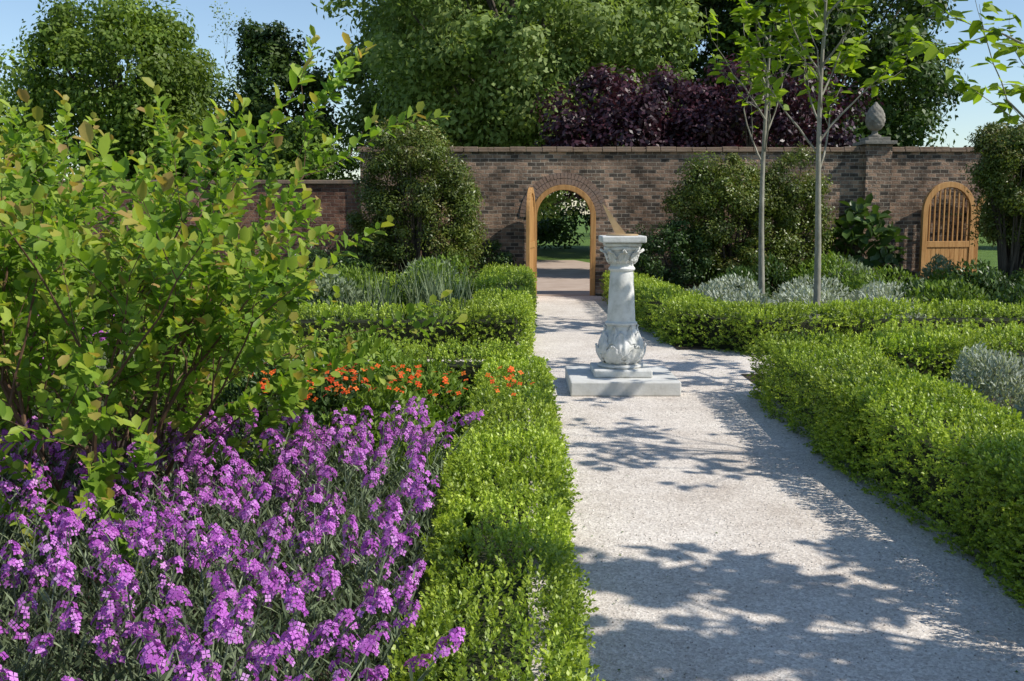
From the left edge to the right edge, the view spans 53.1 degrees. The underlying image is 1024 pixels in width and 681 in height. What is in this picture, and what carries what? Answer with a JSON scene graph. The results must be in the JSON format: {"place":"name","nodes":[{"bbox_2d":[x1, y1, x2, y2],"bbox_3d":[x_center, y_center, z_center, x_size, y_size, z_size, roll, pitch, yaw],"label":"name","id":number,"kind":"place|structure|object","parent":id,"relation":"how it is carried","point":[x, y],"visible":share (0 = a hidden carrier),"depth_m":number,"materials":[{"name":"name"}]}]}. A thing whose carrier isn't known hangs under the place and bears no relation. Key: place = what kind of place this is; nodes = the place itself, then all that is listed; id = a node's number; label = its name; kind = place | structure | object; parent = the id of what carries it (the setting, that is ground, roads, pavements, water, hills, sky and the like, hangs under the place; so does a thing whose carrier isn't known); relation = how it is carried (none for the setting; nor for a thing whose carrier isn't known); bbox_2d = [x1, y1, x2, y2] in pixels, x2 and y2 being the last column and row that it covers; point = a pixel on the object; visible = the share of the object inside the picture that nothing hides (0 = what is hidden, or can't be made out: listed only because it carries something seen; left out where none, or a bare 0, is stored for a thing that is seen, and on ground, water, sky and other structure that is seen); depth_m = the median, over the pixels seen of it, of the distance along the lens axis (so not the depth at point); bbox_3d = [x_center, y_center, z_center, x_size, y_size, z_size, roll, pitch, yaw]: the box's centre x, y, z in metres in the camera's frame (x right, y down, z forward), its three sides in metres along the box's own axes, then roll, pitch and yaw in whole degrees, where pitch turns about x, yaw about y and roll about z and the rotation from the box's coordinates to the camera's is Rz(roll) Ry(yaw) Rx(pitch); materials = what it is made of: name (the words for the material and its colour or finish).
{"place":"outdoors","nodes":[
{"label":"outdoors","id":0,"kind":"place"},
{"bbox_2d":[0,402,494,680],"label":"soil bed","id":1,"kind":"object","parent":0,"point":[195,611],"depth_m":4.50,"materials":[{"name":"brown soil"}]},
{"bbox_2d":[6,315,138,444],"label":"perennials","id":2,"kind":"object","parent":1,"relation":"on","point":[86,387],"visible":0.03,"depth_m":7.58,"materials":[{"name":"green plant"}]},
{"bbox_2d":[0,102,188,481],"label":"smoke bush","id":3,"kind":"object","parent":1,"relation":"on","point":[48,149],"visible":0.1,"depth_m":5.66,"materials":[{"name":"green plant"}]},
{"bbox_2d":[109,335,273,438],"bbox_3d":[-2.434,0.310,7.894,1.285,0.768,1.156,0,7,0],"label":"leafy perennial","id":4,"kind":"object","parent":1,"relation":"on","point":[163,399],"visible":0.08,"depth_m":7.65,"materials":[{"name":"green plant"}]},
{"bbox_2d":[136,323,278,418],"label":"leafy perennial","id":5,"kind":"object","parent":1,"relation":"on","point":[269,347],"visible":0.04,"depth_m":8.15,"materials":[{"name":"green plant"}]},
{"bbox_2d":[0,24,467,579],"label":"smoke bush","id":6,"kind":"object","parent":1,"relation":"on","point":[182,288],"visible":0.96,"depth_m":4.48,"materials":[{"name":"green plant"}]},
{"bbox_2d":[0,396,483,680],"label":"purple wallflowers","id":7,"kind":"object","parent":1,"relation":"on","point":[217,613],"visible":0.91,"depth_m":3.49,"materials":[{"name":"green plant"}]},
{"bbox_2d":[165,396,329,490],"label":"leafy perennial","id":8,"kind":"object","parent":1,"relation":"on","point":[206,433],"visible":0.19,"depth_m":6.32,"materials":[{"name":"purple plant"}]},
{"bbox_2d":[218,351,389,448],"bbox_3d":[-1.563,0.417,7.540,1.270,0.647,1.090,-3,8,-22],"label":"leafy perennial","id":9,"kind":"object","parent":1,"relation":"on","point":[320,393],"visible":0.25,"depth_m":7.33,"materials":[{"name":"green plant"}]},
{"bbox_2d":[88,334,527,403],"bbox_3d":[-3.870,0.236,9.164,8.061,0.617,0.894,0,7,0],"label":"box hedge","id":10,"kind":"object","parent":1,"relation":"on","point":[468,367],"visible":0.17,"depth_m":8.98,"materials":[{"name":"green plant"}]},
{"bbox_2d":[298,324,429,420],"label":"leafy perennial","id":11,"kind":"object","parent":1,"relation":"on","point":[383,354],"visible":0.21,"depth_m":8.31,"materials":[{"name":"green plant"}]},
{"bbox_2d":[252,362,534,484],"bbox_3d":[-0.775,0.503,6.579,1.836,0.746,1.114,0,7,0],"label":"orange geum","id":12,"kind":"object","parent":1,"relation":"on","point":[387,400],"visible":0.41,"depth_m":6.52,"materials":[{"name":"green plant"}]},
{"bbox_2d":[336,354,475,433],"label":"leafy perennial","id":13,"kind":"object","parent":1,"relation":"on","point":[433,385],"visible":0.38,"depth_m":7.71,"materials":[{"name":"green plant"}]},
{"bbox_2d":[368,433,445,498],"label":"leafy perennial","id":14,"kind":"object","parent":1,"relation":"on","point":[430,456],"visible":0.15,"depth_m":5.96,"materials":[{"name":"purple plant"}]},
{"bbox_2d":[380,351,604,680],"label":"box hedge","id":15,"kind":"object","parent":1,"relation":"on","point":[488,460],"visible":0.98,"depth_m":3.85,"materials":[{"name":"green plant"}]},
{"bbox_2d":[0,0,1023,213],"label":"sky","id":16,"kind":"structure","parent":0,"point":[295,14],"materials":[{"name":"blue"}]},
{"bbox_2d":[537,260,596,295],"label":"dirt path","id":17,"kind":"structure","parent":0,"point":[563,277],"depth_m":25.85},
{"bbox_2d":[535,185,595,295],"bbox_3d":[1.030,-1.996,20.455,1.270,2.205,0.150,0,7,0],"label":"frame","id":18,"kind":"object","parent":17,"relation":"on","point":[578,191],"visible":0.89,"depth_m":20.34,"materials":[{"name":"brown wood"}]},
{"bbox_2d":[526,187,534,277],"bbox_3d":[0.364,-1.914,19.819,0.070,2.080,1.080,1,7,7],"label":"arched wooden door","id":19,"kind":"structure","parent":18,"relation":"attached to","point":[529,244],"depth_m":19.32,"materials":[{"name":"brown wood"}]},
{"bbox_2d":[530,196,533,277],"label":"boards","id":20,"kind":"object","parent":19,"relation":"attached to","point":[532,236],"visible":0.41,"depth_m":19.88,"materials":[{"name":"brown wood"}]},
{"bbox_2d":[302,296,1023,680],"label":"gravel path","id":21,"kind":"structure","parent":0,"point":[570,326],"depth_m":4.96,"materials":[{"name":"grey gravel"}]},
{"bbox_2d":[134,356,507,358],"bbox_3d":[-6.975,-0.258,15.336,14.050,0.001,7.500,0,7,0],"label":"soil bed","id":22,"kind":"object","parent":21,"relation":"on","point":[412,356],"depth_m":11.71,"materials":[{"name":"brown soil"}]},
{"bbox_2d":[250,267,337,318],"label":"leafy perennial","id":23,"kind":"object","parent":22,"relation":"on","point":[320,294],"visible":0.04,"depth_m":13.21,"materials":[{"name":"green plant"}]},
{"bbox_2d":[266,269,339,318],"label":"iris clump","id":24,"kind":"object","parent":22,"relation":"on","point":[310,297],"visible":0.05,"depth_m":13.47,"materials":[{"name":"green plant"}]},
{"bbox_2d":[96,284,537,357],"bbox_3d":[-3.791,-0.301,13.095,8.336,0.720,3.267,0,7,0],"label":"box hedge","id":25,"kind":"object","parent":22,"relation":"on","point":[509,316],"visible":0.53,"depth_m":11.78,"materials":[{"name":"green plant"}]},
{"bbox_2d":[146,269,496,318],"bbox_3d":[-3.305,-0.702,15.774,6.227,0.853,0.872,0,7,3],"label":"box hedge","id":26,"kind":"object","parent":22,"relation":"on","point":[395,276],"visible":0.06,"depth_m":15.54,"materials":[{"name":"green plant"}]},
{"bbox_2d":[270,268,378,318],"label":"leafy perennial","id":27,"kind":"object","parent":22,"relation":"on","point":[327,278],"visible":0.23,"depth_m":13.35,"materials":[{"name":"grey plant"}]},
{"bbox_2d":[321,278,370,318],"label":"leafy perennial","id":28,"kind":"object","parent":22,"relation":"on","point":[366,294],"visible":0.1,"depth_m":13.97,"materials":[{"name":"green plant"}]},
{"bbox_2d":[309,261,396,318],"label":"leafy perennial","id":29,"kind":"object","parent":22,"relation":"on","point":[348,269],"visible":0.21,"depth_m":14.38,"materials":[{"name":"green plant"}]},
{"bbox_2d":[323,268,429,318],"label":"iris clump","id":30,"kind":"object","parent":22,"relation":"on","point":[381,298],"visible":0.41,"depth_m":13.17,"materials":[{"name":"green plant"}]},
{"bbox_2d":[387,255,458,295],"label":"leafy perennial","id":31,"kind":"object","parent":22,"relation":"on","point":[415,260],"visible":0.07,"depth_m":15.89,"materials":[{"name":"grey plant"}]},
{"bbox_2d":[391,257,461,317],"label":"leafy perennial","id":32,"kind":"object","parent":22,"relation":"on","point":[435,268],"visible":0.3,"depth_m":14.56,"materials":[{"name":"green plant"}]},
{"bbox_2d":[393,256,464,318],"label":"iris clump","id":33,"kind":"object","parent":22,"relation":"on","point":[409,299],"visible":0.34,"depth_m":14.21,"materials":[{"name":"green plant"}]},
{"bbox_2d":[396,280,479,318],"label":"leafy perennial","id":34,"kind":"object","parent":22,"relation":"on","point":[453,284],"visible":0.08,"depth_m":14.61,"materials":[{"name":"green plant"}]},
{"bbox_2d":[405,260,486,318],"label":"iris clump","id":35,"kind":"object","parent":22,"relation":"on","point":[433,290],"visible":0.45,"depth_m":13.61,"materials":[{"name":"green plant"}]},
{"bbox_2d":[409,251,482,284],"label":"leafy perennial","id":36,"kind":"object","parent":22,"relation":"on","point":[462,265],"visible":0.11,"depth_m":16.94,"materials":[{"name":"green plant"}]},
{"bbox_2d":[473,262,538,321],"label":"box hedge","id":37,"kind":"object","parent":22,"relation":"on","point":[518,276],"visible":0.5,"depth_m":15.83,"materials":[{"name":"green plant"}]},
{"bbox_2d":[565,204,680,395],"bbox_3d":[1.030,-0.414,9.643,1.000,1.731,1.000,0,7,0],"label":"stone sundial","id":38,"kind":"object","parent":21,"relation":"on","point":[620,369],"visible":1,"depth_m":9.51,"materials":[{"name":"white stone"}]},
{"bbox_2d":[537,215,1022,286],"bbox_3d":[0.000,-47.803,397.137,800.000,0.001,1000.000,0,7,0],"label":"ground","id":39,"kind":"structure","parent":0,"point":[581,252],"depth_m":44.17,"materials":[{"name":"green plant"}]},
{"bbox_2d":[0,76,60,179],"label":"ash tree","id":40,"kind":"object","parent":39,"relation":"on","point":[6,109],"visible":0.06,"depth_m":60.14,"materials":[{"name":"green plant"}]},
{"bbox_2d":[0,0,232,179],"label":"lime tree","id":41,"kind":"object","parent":39,"relation":"on","point":[173,68],"visible":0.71,"depth_m":42.38,"materials":[{"name":"green plant"}]},
{"bbox_2d":[6,184,361,278],"bbox_3d":[-14.502,-2.025,20.623,22.997,2.220,0.230,0,7,0],"label":"brickwork","id":42,"kind":"object","parent":39,"relation":"on","point":[338,203],"depth_m":20.44,"materials":[{"name":"red brick"}]},
{"bbox_2d":[32,180,359,183],"bbox_3d":[-14.530,-3.167,20.481,22.940,0.078,0.330,0,7,0],"label":"coping","id":43,"kind":"object","parent":42,"relation":"on","point":[314,182],"visible":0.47,"depth_m":20.32,"materials":[{"name":"stone"}]},
{"bbox_2d":[136,107,233,179],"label":"lime tree","id":44,"kind":"object","parent":39,"relation":"on","point":[182,163],"visible":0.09,"depth_m":41.42,"materials":[{"name":"green plant"}]},
{"bbox_2d":[206,18,339,179],"bbox_3d":[-8.826,-7.678,39.440,4.797,9.007,4.846,4,8,31],"label":"yew tree","id":45,"kind":"object","parent":39,"relation":"on","point":[269,50],"visible":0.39,"depth_m":38.16,"materials":[{"name":"green plant"}]},
{"bbox_2d":[201,1,364,164],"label":"birch tree","id":46,"kind":"object","parent":39,"relation":"on","point":[217,11],"visible":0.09,"depth_m":44.62,"materials":[{"name":"green plant"}]},
{"bbox_2d":[256,115,359,179],"bbox_3d":[-6.414,-4.734,32.666,3.848,4.840,3.600,-4,8,-31],"label":"lime tree","id":47,"kind":"object","parent":39,"relation":"on","point":[293,130],"visible":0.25,"depth_m":31.86,"materials":[{"name":"green plant"}]},
{"bbox_2d":[311,0,626,197],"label":"plane tree","id":48,"kind":"object","parent":39,"relation":"on","point":[363,100],"visible":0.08,"depth_m":38.77,"materials":[{"name":"green plant"}]},
{"bbox_2d":[355,0,707,221],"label":"plane tree","id":49,"kind":"object","parent":39,"relation":"on","point":[594,33],"visible":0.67,"depth_m":31.45,"materials":[{"name":"green plant"}]},
{"bbox_2d":[64,165,1005,235],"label":"distant treeline","id":50,"kind":"object","parent":39,"relation":"on","point":[559,204],"depth_m":71.25,"materials":[{"name":"green plant"}]},
{"bbox_2d":[537,192,589,248],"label":"park shrubbery","id":51,"kind":"object","parent":39,"relation":"on","point":[548,231],"visible":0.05,"depth_m":45.96,"materials":[{"name":"green plant"}]},
{"bbox_2d":[530,61,753,199],"bbox_3d":[3.313,-4.496,27.310,6.146,5.689,5.314,0,7,0],"label":"copper beech tree","id":52,"kind":"object","parent":39,"relation":"on","point":[636,117],"visible":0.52,"depth_m":25.76,"materials":[{"name":"purple plant"}]},
{"bbox_2d":[360,152,1011,295],"bbox_3d":[6.500,-2.327,20.545,19.000,2.840,0.350,0,7,0],"label":"brickwork","id":53,"kind":"object","parent":39,"relation":"on","point":[632,187],"visible":0.35,"depth_m":20.27,"materials":[{"name":"brown brick"}]},
{"bbox_2d":[357,147,973,151],"bbox_3d":[6.570,-3.790,20.359,19.240,0.106,0.458,0,7,0],"label":"coping","id":54,"kind":"object","parent":53,"relation":"on","point":[692,149],"visible":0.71,"depth_m":20.15,"materials":[{"name":"stone"}]},
{"bbox_2d":[520,172,1014,216],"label":"arch voussoirs","id":55,"kind":"object","parent":53,"relation":"attached to","point":[538,193],"visible":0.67,"depth_m":20.27,"materials":[{"name":"brick"}]},
{"bbox_2d":[918,182,984,278],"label":"arched wooden gate","id":56,"kind":"structure","parent":53,"relation":"attached to","point":[957,250],"depth_m":20.16,"materials":[{"name":"brown oak wood"}]},
{"bbox_2d":[617,1,799,136],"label":"oak tree","id":57,"kind":"object","parent":39,"relation":"on","point":[702,40],"visible":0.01,"depth_m":41.67,"materials":[{"name":"green plant"}]},
{"bbox_2d":[651,54,884,147],"bbox_3d":[6.059,-4.480,26.665,5.059,5.817,5.185,-4,8,-28],"label":"copper beech tree","id":58,"kind":"object","parent":39,"relation":"on","point":[784,129],"visible":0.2,"depth_m":25.55,"materials":[{"name":"purple plant"}]},
{"bbox_2d":[663,0,968,146],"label":"oak tree","id":59,"kind":"object","parent":39,"relation":"on","point":[911,114],"visible":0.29,"depth_m":35.64,"materials":[{"name":"green plant"}]},
{"bbox_2d":[853,137,897,272],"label":"brick pier","id":60,"kind":"structure","parent":39,"relation":"on","point":[877,168],"depth_m":20.12,"materials":[{"name":"brick"}]},
{"bbox_2d":[865,102,885,136],"bbox_3d":[7.200,-4.371,20.295,0.385,0.698,0.390,0,7,0],"label":"pineapple finial","id":61,"kind":"object","parent":60,"relation":"on","point":[875,119],"visible":0.96,"depth_m":20.18,"materials":[{"name":"stone"}]},
{"bbox_2d":[669,305,1000,348],"bbox_3d":[8.000,-0.319,15.832,12.000,0.001,6.900,0,7,0],"label":"soil bed","id":62,"kind":"object","parent":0,"point":[677,345],"visible":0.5,"depth_m":12.67,"materials":[{"name":"brown soil"}]},
{"bbox_2d":[685,280,739,314],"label":"lambs ear plant","id":63,"kind":"object","parent":62,"relation":"on","point":[707,288],"visible":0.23,"depth_m":15.35,"materials":[{"name":"grey plant"}]},
{"bbox_2d":[695,273,767,304],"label":"lambs ear plant","id":64,"kind":"object","parent":62,"relation":"on","point":[733,282],"visible":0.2,"depth_m":16.57,"materials":[{"name":"grey plant"}]},
{"bbox_2d":[705,264,772,300],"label":"leafy perennial","id":65,"kind":"object","parent":62,"relation":"on","point":[741,270],"visible":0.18,"depth_m":17.87,"materials":[{"name":"green plant"}]},
{"bbox_2d":[714,287,780,319],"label":"lambs ear plant","id":66,"kind":"object","parent":62,"relation":"on","point":[748,295],"visible":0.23,"depth_m":13.78,"materials":[{"name":"grey plant"}]},
{"bbox_2d":[727,251,797,301],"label":"leafy perennial","id":67,"kind":"object","parent":62,"relation":"on","point":[777,275],"visible":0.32,"depth_m":18.53,"materials":[{"name":"green plant"}]},
{"bbox_2d":[704,0,829,316],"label":"young catalpa tree","id":68,"kind":"object","parent":62,"relation":"on","point":[751,14],"visible":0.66,"depth_m":14.72,"materials":[{"name":"green plant"}]},
{"bbox_2d":[765,282,851,319],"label":"lambs ear plant","id":69,"kind":"object","parent":62,"relation":"on","point":[797,296],"visible":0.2,"depth_m":14.59,"materials":[{"name":"grey plant"}]},
{"bbox_2d":[599,270,1023,354],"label":"box hedge","id":70,"kind":"object","parent":62,"relation":"on","point":[665,311],"visible":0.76,"depth_m":12.33,"materials":[{"name":"green plant"}]},
{"bbox_2d":[773,275,855,318],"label":"lambs ear plant","id":71,"kind":"object","parent":62,"relation":"on","point":[795,284],"visible":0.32,"depth_m":16.38,"materials":[{"name":"grey plant"}]},
{"bbox_2d":[783,249,871,300],"bbox_3d":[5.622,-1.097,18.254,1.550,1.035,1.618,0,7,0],"label":"leafy perennial","id":72,"kind":"object","parent":62,"relation":"on","point":[823,263],"visible":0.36,"depth_m":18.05,"materials":[{"name":"green plant"}]},
{"bbox_2d":[737,0,935,317],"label":"young catalpa tree","id":73,"kind":"object","parent":62,"relation":"on","point":[856,49],"visible":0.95,"depth_m":13.22,"materials":[{"name":"green plant"}]},
{"bbox_2d":[810,254,884,301],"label":"leafy perennial","id":74,"kind":"object","parent":62,"relation":"on","point":[860,266],"visible":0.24,"depth_m":18.28,"materials":[{"name":"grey plant"}]},
{"bbox_2d":[829,284,934,318],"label":"lambs ear plant","id":75,"kind":"object","parent":62,"relation":"on","point":[888,295],"visible":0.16,"depth_m":14.02,"materials":[{"name":"grey plant"}]},
{"bbox_2d":[844,278,931,317],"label":"lambs ear plant","id":76,"kind":"object","parent":62,"relation":"on","point":[892,285],"visible":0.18,"depth_m":15.29,"materials":[{"name":"grey plant"}]},
{"bbox_2d":[839,264,938,308],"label":"leafy perennial","id":77,"kind":"object","parent":62,"relation":"on","point":[882,272],"visible":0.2,"depth_m":17.11,"materials":[{"name":"green plant"}]},
{"bbox_2d":[881,278,978,317],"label":"leafy perennial","id":78,"kind":"object","parent":62,"relation":"on","point":[916,282],"visible":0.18,"depth_m":14.76,"materials":[{"name":"green plant"}]},
{"bbox_2d":[912,254,963,286],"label":"leafy perennial","id":79,"kind":"object","parent":62,"relation":"on","point":[937,262],"visible":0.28,"depth_m":18.71,"materials":[{"name":"green plant"}]},
{"bbox_2d":[921,268,972,301],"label":"leafy perennial","id":80,"kind":"object","parent":62,"relation":"on","point":[941,276],"visible":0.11,"depth_m":18.17,"materials":[{"name":"green plant"}]},
{"bbox_2d":[873,319,1023,351],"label":"box hedge","id":81,"kind":"object","parent":62,"relation":"on","point":[931,327],"visible":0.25,"depth_m":10.91,"materials":[{"name":"green plant"}]},
{"bbox_2d":[904,277,998,317],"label":"leafy perennial","id":82,"kind":"object","parent":62,"relation":"on","point":[952,284],"visible":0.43,"depth_m":14.35,"materials":[{"name":"green plant"}]},
{"bbox_2d":[954,274,996,304],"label":"leafy perennial","id":83,"kind":"object","parent":62,"relation":"on","point":[983,283],"visible":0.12,"depth_m":18.41,"materials":[{"name":"green plant"}]},
{"bbox_2d":[935,258,1020,309],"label":"leafy perennial","id":84,"kind":"object","parent":62,"relation":"on","point":[969,274],"visible":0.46,"depth_m":17.57,"materials":[{"name":"green plant"}]},
{"bbox_2d":[959,121,1023,280],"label":"shrub","id":85,"kind":"object","parent":62,"relation":"on","point":[999,148],"visible":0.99,"depth_m":18.08,"materials":[{"name":"green plant"}]},
{"bbox_2d":[974,275,1023,317],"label":"leafy perennial","id":86,"kind":"object","parent":62,"relation":"on","point":[1019,294],"visible":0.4,"depth_m":14.60,"materials":[{"name":"green plant"}]},
{"bbox_2d":[986,280,1023,317],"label":"leafy perennial","id":87,"kind":"object","parent":62,"relation":"on","point":[1014,294],"visible":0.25,"depth_m":14.75,"materials":[{"name":"green plant"}]},
{"bbox_2d":[996,268,1023,298],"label":"bay shrub","id":88,"kind":"object","parent":62,"relation":"on","point":[1016,277],"visible":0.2,"depth_m":17.45,"materials":[{"name":"green plant"}]},
{"bbox_2d":[742,374,1012,435],"bbox_3d":[8.175,1.170,3.874,11.650,0.001,13.400,0,7,0],"label":"soil bed","id":89,"kind":"object","parent":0,"point":[749,376],"visible":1,"depth_m":9.38,"materials":[{"name":"brown soil"}]},
{"bbox_2d":[747,328,1023,607],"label":"box hedge","id":90,"kind":"object","parent":89,"relation":"on","point":[961,480],"visible":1,"depth_m":5.85,"materials":[{"name":"green plant"}]},
{"bbox_2d":[784,324,1023,396],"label":"box hedge","id":91,"kind":"object","parent":89,"relation":"on","point":[926,357],"visible":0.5,"depth_m":9.23,"materials":[{"name":"green plant"}]},
{"bbox_2d":[891,0,1023,124],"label":"young catalpa tree","id":92,"kind":"object","parent":89,"relation":"on","point":[975,93],"visible":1,"depth_m":9.25,"materials":[{"name":"green plant"}]},
{"bbox_2d":[930,341,1023,439],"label":"lambs ear plant","id":93,"kind":"object","parent":89,"relation":"on","point":[988,364],"visible":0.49,"depth_m":7.48,"materials":[{"name":"grey plant"}]},
{"label":"soil bed","id":94,"kind":"object","parent":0,"visible":0},
{"bbox_2d":[277,241,401,282],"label":"bay shrub","id":95,"kind":"object","parent":94,"relation":"on","point":[350,260],"visible":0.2,"depth_m":18.90,"materials":[{"name":"green plant"}]},
{"bbox_2d":[338,116,490,286],"bbox_3d":[-1.812,-2.402,19.289,2.880,3.599,2.139,0,7,0],"label":"shrub","id":96,"kind":"object","parent":94,"relation":"on","point":[457,198],"visible":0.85,"depth_m":18.97,"materials":[{"name":"green plant"}]},
{"bbox_2d":[474,239,519,282],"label":"bay shrub","id":97,"kind":"object","parent":94,"relation":"on","point":[505,257],"visible":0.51,"depth_m":19.66,"materials":[{"name":"green plant"}]},
{"label":"soil bed","id":98,"kind":"object","parent":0,"visible":0},
{"bbox_2d":[627,214,716,290],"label":"bay shrub","id":99,"kind":"object","parent":98,"relation":"on","point":[669,233],"visible":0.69,"depth_m":18.97,"materials":[{"name":"green plant"}]},
{"bbox_2d":[660,150,811,294],"bbox_3d":[4.261,-2.164,19.408,2.856,2.848,1.932,0,7,0],"label":"shrub","id":100,"kind":"object","parent":98,"relation":"on","point":[699,197],"visible":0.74,"depth_m":19.00,"materials":[{"name":"green plant"}]},
{"bbox_2d":[729,141,838,296],"bbox_3d":[5.141,-2.198,19.506,2.065,3.139,1.499,0,7,0],"label":"shrub","id":101,"kind":"object","parent":98,"relation":"on","point":[803,194],"visible":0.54,"depth_m":19.15,"materials":[{"name":"green plant"}]},
{"bbox_2d":[821,193,911,285],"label":"fatsia shrub","id":102,"kind":"object","parent":98,"relation":"on","point":[878,254],"visible":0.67,"depth_m":19.50,"materials":[{"name":"green plant"}]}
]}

